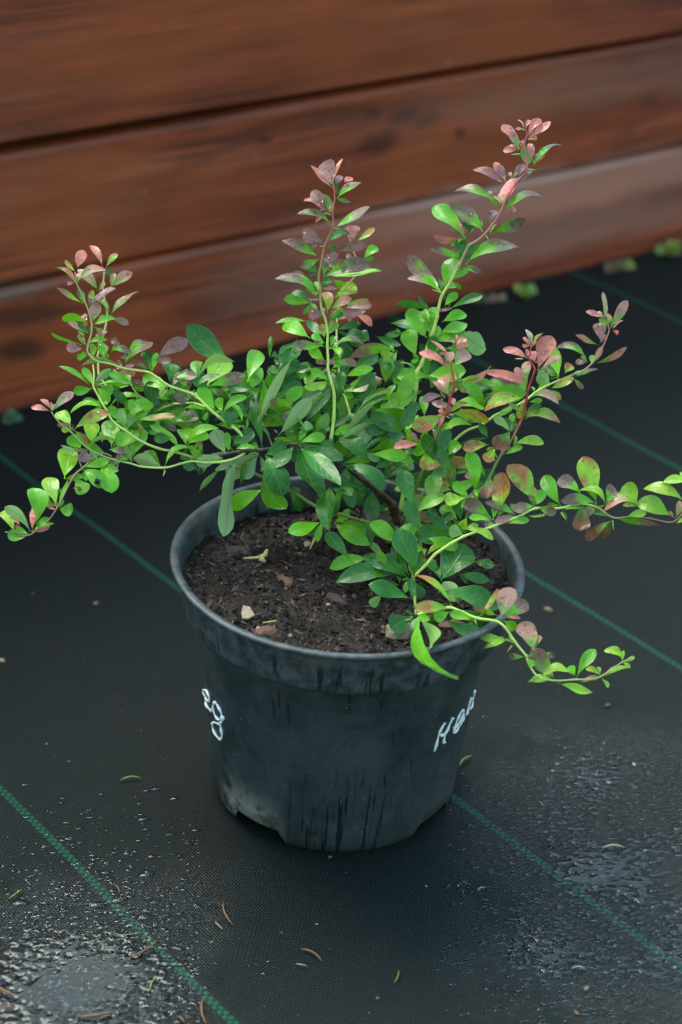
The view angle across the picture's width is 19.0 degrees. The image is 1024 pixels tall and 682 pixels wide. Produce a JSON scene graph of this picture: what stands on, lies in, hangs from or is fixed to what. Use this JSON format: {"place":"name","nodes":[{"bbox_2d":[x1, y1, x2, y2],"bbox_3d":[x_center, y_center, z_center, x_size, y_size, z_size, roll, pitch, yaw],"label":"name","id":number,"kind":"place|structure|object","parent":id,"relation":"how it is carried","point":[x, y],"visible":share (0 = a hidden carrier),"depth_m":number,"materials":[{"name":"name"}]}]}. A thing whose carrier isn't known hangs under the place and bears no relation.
{"place":"outdoors","nodes":[
{"label":"outdoors","id":0,"kind":"place"},
{"bbox_2d":[0,246,681,1023],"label":"ground","id":1,"kind":"structure","parent":0,"point":[124,672],"depth_m":1.42,"materials":[{"name":"fabric"}]},
{"bbox_2d":[2,408,22,424],"bbox_3d":[-0.306,-0.089,1.901,0.022,0.013,0.012,-14,32,-27],"label":"weed","id":2,"kind":"object","parent":1,"relation":"on","point":[10,415],"visible":1,"depth_m":1.90,"materials":[{"name":"green plant"}]},
{"bbox_2d":[121,776,139,780],"bbox_3d":[-0.145,0.183,1.405,0.014,0.002,0.004,2,28,0],"label":"needle","id":3,"kind":"object","parent":1,"relation":"on","point":[126,777],"visible":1,"depth_m":1.41,"materials":[{"name":"green plant"}]},
{"bbox_2d":[130,940,157,957],"bbox_3d":[-0.120,0.268,1.252,0.003,0.002,0.023,26,37,38],"label":"needle","id":4,"kind":"object","parent":1,"relation":"on","point":[145,949],"visible":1,"depth_m":1.25,"materials":[{"name":"brown plant"}]},
{"bbox_2d":[200,997,206,1023],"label":"needle","id":5,"kind":"object","parent":1,"relation":"on","point":[201,1008],"visible":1,"depth_m":1.21,"materials":[{"name":"brown plant"}]},
{"bbox_2d":[222,902,232,924],"bbox_3d":[-0.071,0.252,1.282,0.008,0.002,0.022,2,28,0],"label":"needle","id":6,"kind":"object","parent":1,"relation":"on","point":[226,916],"visible":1,"depth_m":1.28,"materials":[{"name":"brown plant"}]},
{"bbox_2d":[301,948,321,960],"bbox_3d":[-0.018,0.271,1.250,0.014,0.002,0.012,2,28,0],"label":"needle","id":7,"kind":"object","parent":1,"relation":"on","point":[314,953],"visible":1,"depth_m":1.25,"materials":[{"name":"brown plant"}]},
{"bbox_2d":[0,617,678,1022],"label":"grit","id":8,"kind":"object","parent":1,"relation":"on","point":[326,971],"visible":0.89,"depth_m":1.30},
{"bbox_2d":[0,0,681,412],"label":"board fence","id":9,"kind":"object","parent":1,"relation":"on","point":[170,152],"visible":0.74,"depth_m":2.00,"materials":[{"name":"brown wood"}]},
{"bbox_2d":[0,715,681,1023],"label":"water drops","id":10,"kind":"object","parent":1,"relation":"on","point":[202,906],"visible":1,"depth_m":1.28,"materials":[{"name":"clear liquid"}]},
{"bbox_2d":[170,476,524,851],"bbox_3d":[-0.001,0.107,1.372,0.231,0.178,0.233,4,29,-1],"label":"plant pot","id":11,"kind":"object","parent":1,"relation":"on","point":[317,750],"visible":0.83,"depth_m":1.31,"materials":[{"name":"black plastic"}]},
{"bbox_2d":[182,506,510,653],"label":"soil","id":12,"kind":"structure","parent":11,"relation":"in","point":[220,582],"depth_m":1.32,"materials":[{"name":"brown soil"}]},
{"bbox_2d":[226,546,247,553],"bbox_3d":[-0.069,0.025,1.359,0.015,0.004,0.010,-7,29,-17],"label":"bark chip","id":13,"kind":"object","parent":12,"relation":"on","point":[232,549],"visible":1,"depth_m":1.36,"materials":[{"name":"grey wood"}]},
{"bbox_2d":[241,605,254,619],"bbox_3d":[-0.058,0.063,1.277,0.008,0.006,0.010,2,28,0],"label":"wood flake","id":14,"kind":"object","parent":12,"relation":"on","point":[247,613],"visible":1,"depth_m":1.28,"materials":[{"name":"beige wood"}]},
{"bbox_2d":[243,549,267,562],"bbox_3d":[-0.056,0.029,1.348,0.016,0.006,0.013,2,28,0],"label":"twig","id":15,"kind":"object","parent":12,"relation":"on","point":[261,558],"visible":1,"depth_m":1.34,"materials":[{"name":"wood"}]},
{"bbox_2d":[254,625,276,635],"bbox_3d":[-0.046,0.074,1.267,0.016,0.005,0.011,-23,37,-38],"label":"bark chip","id":16,"kind":"object","parent":12,"relation":"on","point":[267,630],"visible":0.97,"depth_m":1.26,"materials":[{"name":"brown wood"}]},
{"bbox_2d":[277,574,293,586],"bbox_3d":[-0.037,0.045,1.325,0.014,0.004,0.009,21,33,31],"label":"bark chip","id":17,"kind":"object","parent":12,"relation":"on","point":[288,581],"visible":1,"depth_m":1.32,"materials":[{"name":"brown wood"}]},
{"bbox_2d":[303,541,310,547],"bbox_3d":[-0.023,0.022,1.367,0.006,0.005,0.005,2,28,0],"label":"pebble","id":18,"kind":"object","parent":12,"relation":"on","point":[307,544],"visible":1,"depth_m":1.37,"materials":[{"name":"beige stone"}]},
{"bbox_2d":[326,592,347,606],"bbox_3d":[-0.003,0.056,1.302,0.019,0.005,0.008,24,35,35],"label":"bark chip","id":19,"kind":"object","parent":12,"relation":"on","point":[336,598],"visible":1,"depth_m":1.30,"materials":[{"name":"wood"}]},
{"bbox_2d":[0,118,681,693],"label":"barberry shrub","id":20,"kind":"object","parent":12,"relation":"on","point":[342,404],"visible":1,"depth_m":1.33,"materials":[{"name":"green plant"}]},
{"bbox_2d":[94,478,99,483],"bbox_3d":[-0.154,-0.019,1.290,0.004,0.004,0.004,2,28,0],"label":"bead","id":21,"kind":"object","parent":20,"relation":"on","point":[96,480],"visible":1,"depth_m":1.29,"materials":[{"name":"black"}]},
{"bbox_2d":[15,161,620,671],"bbox_3d":[0.009,-0.091,1.320,0.390,0.291,0.224,6,28,8],"label":"dew","id":22,"kind":"object","parent":20,"relation":"on","point":[301,345],"visible":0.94,"depth_m":1.32,"materials":[{"name":"liquid"}]},
{"bbox_2d":[385,622,413,640],"bbox_3d":[0.038,0.075,1.273,0.022,0.013,0.016,2,28,0],"label":"stone","id":23,"kind":"object","parent":12,"relation":"on","point":[406,634],"visible":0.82,"depth_m":1.27,"materials":[{"name":"grey stone"}]},
{"bbox_2d":[438,619,463,628],"bbox_3d":[0.069,0.071,1.286,0.017,0.004,0.010,2,28,0],"label":"bark chip","id":24,"kind":"object","parent":12,"relation":"on","point":[444,625],"visible":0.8,"depth_m":1.28,"materials":[{"name":"brown wood"}]},
{"bbox_2d":[459,755,471,766],"bbox_3d":[0.088,0.174,1.435,0.010,0.002,0.014,2,28,0],"label":"needle","id":25,"kind":"object","parent":1,"relation":"on","point":[462,760],"visible":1,"depth_m":1.43,"materials":[{"name":"green plant"}]},
{"bbox_2d":[485,293,506,302],"bbox_3d":[0.167,-0.230,2.190,0.026,0.009,0.009,-12,31,-25],"label":"dead leaf","id":26,"kind":"object","parent":1,"relation":"on","point":[492,297],"visible":1,"depth_m":2.19,"materials":[{"name":"grey plant"}]},
{"bbox_2d":[514,284,536,298],"bbox_3d":[0.199,-0.239,2.203,0.026,0.016,0.019,2,28,0],"label":"weed","id":27,"kind":"object","parent":1,"relation":"on","point":[529,290],"visible":1,"depth_m":2.20,"materials":[{"name":"green plant"}]},
{"bbox_2d":[544,607,552,612],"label":"litter","id":28,"kind":"object","parent":1,"relation":"on","point":[548,609],"visible":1,"depth_m":1.62,"materials":[{"name":"beige stone"}]},
{"bbox_2d":[602,844,623,848],"bbox_3d":[0.180,0.221,1.351,0.015,0.002,0.003,2,28,0],"label":"needle","id":29,"kind":"object","parent":1,"relation":"on","point":[608,845],"visible":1,"depth_m":1.35,"materials":[{"name":"beige plant"}]},
{"bbox_2d":[604,259,628,273],"bbox_3d":[0.309,-0.272,2.278,0.031,0.016,0.024,2,28,0],"label":"dead leaf","id":30,"kind":"object","parent":1,"relation":"on","point":[618,265],"visible":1,"depth_m":2.28,"materials":[{"name":"plant"}]},
{"bbox_2d":[623,259,634,269],"bbox_3d":[0.321,-0.276,2.281,0.016,0.009,0.010,2,28,0],"label":"weed","id":31,"kind":"object","parent":1,"relation":"on","point":[631,265],"visible":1,"depth_m":2.28,"materials":[{"name":"green plant"}]},
{"bbox_2d":[654,241,679,255],"bbox_3d":[0.371,-0.300,2.322,0.027,0.017,0.029,2,28,0],"label":"weed","id":32,"kind":"object","parent":1,"relation":"on","point":[672,248],"visible":1,"depth_m":2.32,"materials":[{"name":"green plant"}]},
{"bbox_2d":[663,240,681,254],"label":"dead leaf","id":33,"kind":"object","parent":1,"relation":"on","point":[666,244],"visible":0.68,"depth_m":2.34,"materials":[{"name":"green plant"}]},
{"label":"puddle","id":34,"kind":"object","parent":1,"relation":"on","visible":0},
{"bbox_2d":[0,987,13,995],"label":"needle","id":35,"kind":"object","parent":34,"relation":"on","point":[5,991],"visible":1,"depth_m":1.21,"materials":[{"name":"brown plant"}]},
{"bbox_2d":[77,1012,112,1017],"bbox_3d":[-0.144,0.295,1.201,0.021,0.002,0.006,2,28,0],"label":"needle","id":36,"kind":"object","parent":34,"relation":"on","point":[93,1015],"visible":1,"depth_m":1.20,"materials":[{"name":"brown plant"}]},
{"bbox_2d":[473,294,484,302],"bbox_3d":[0.145,-0.228,2.180,0.017,0.010,0.014,2,28,0],"label":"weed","id":37,"kind":"object","parent":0,"point":[481,299],"visible":0.2,"depth_m":2.18,"materials":[{"name":"green plant"}]}
]}

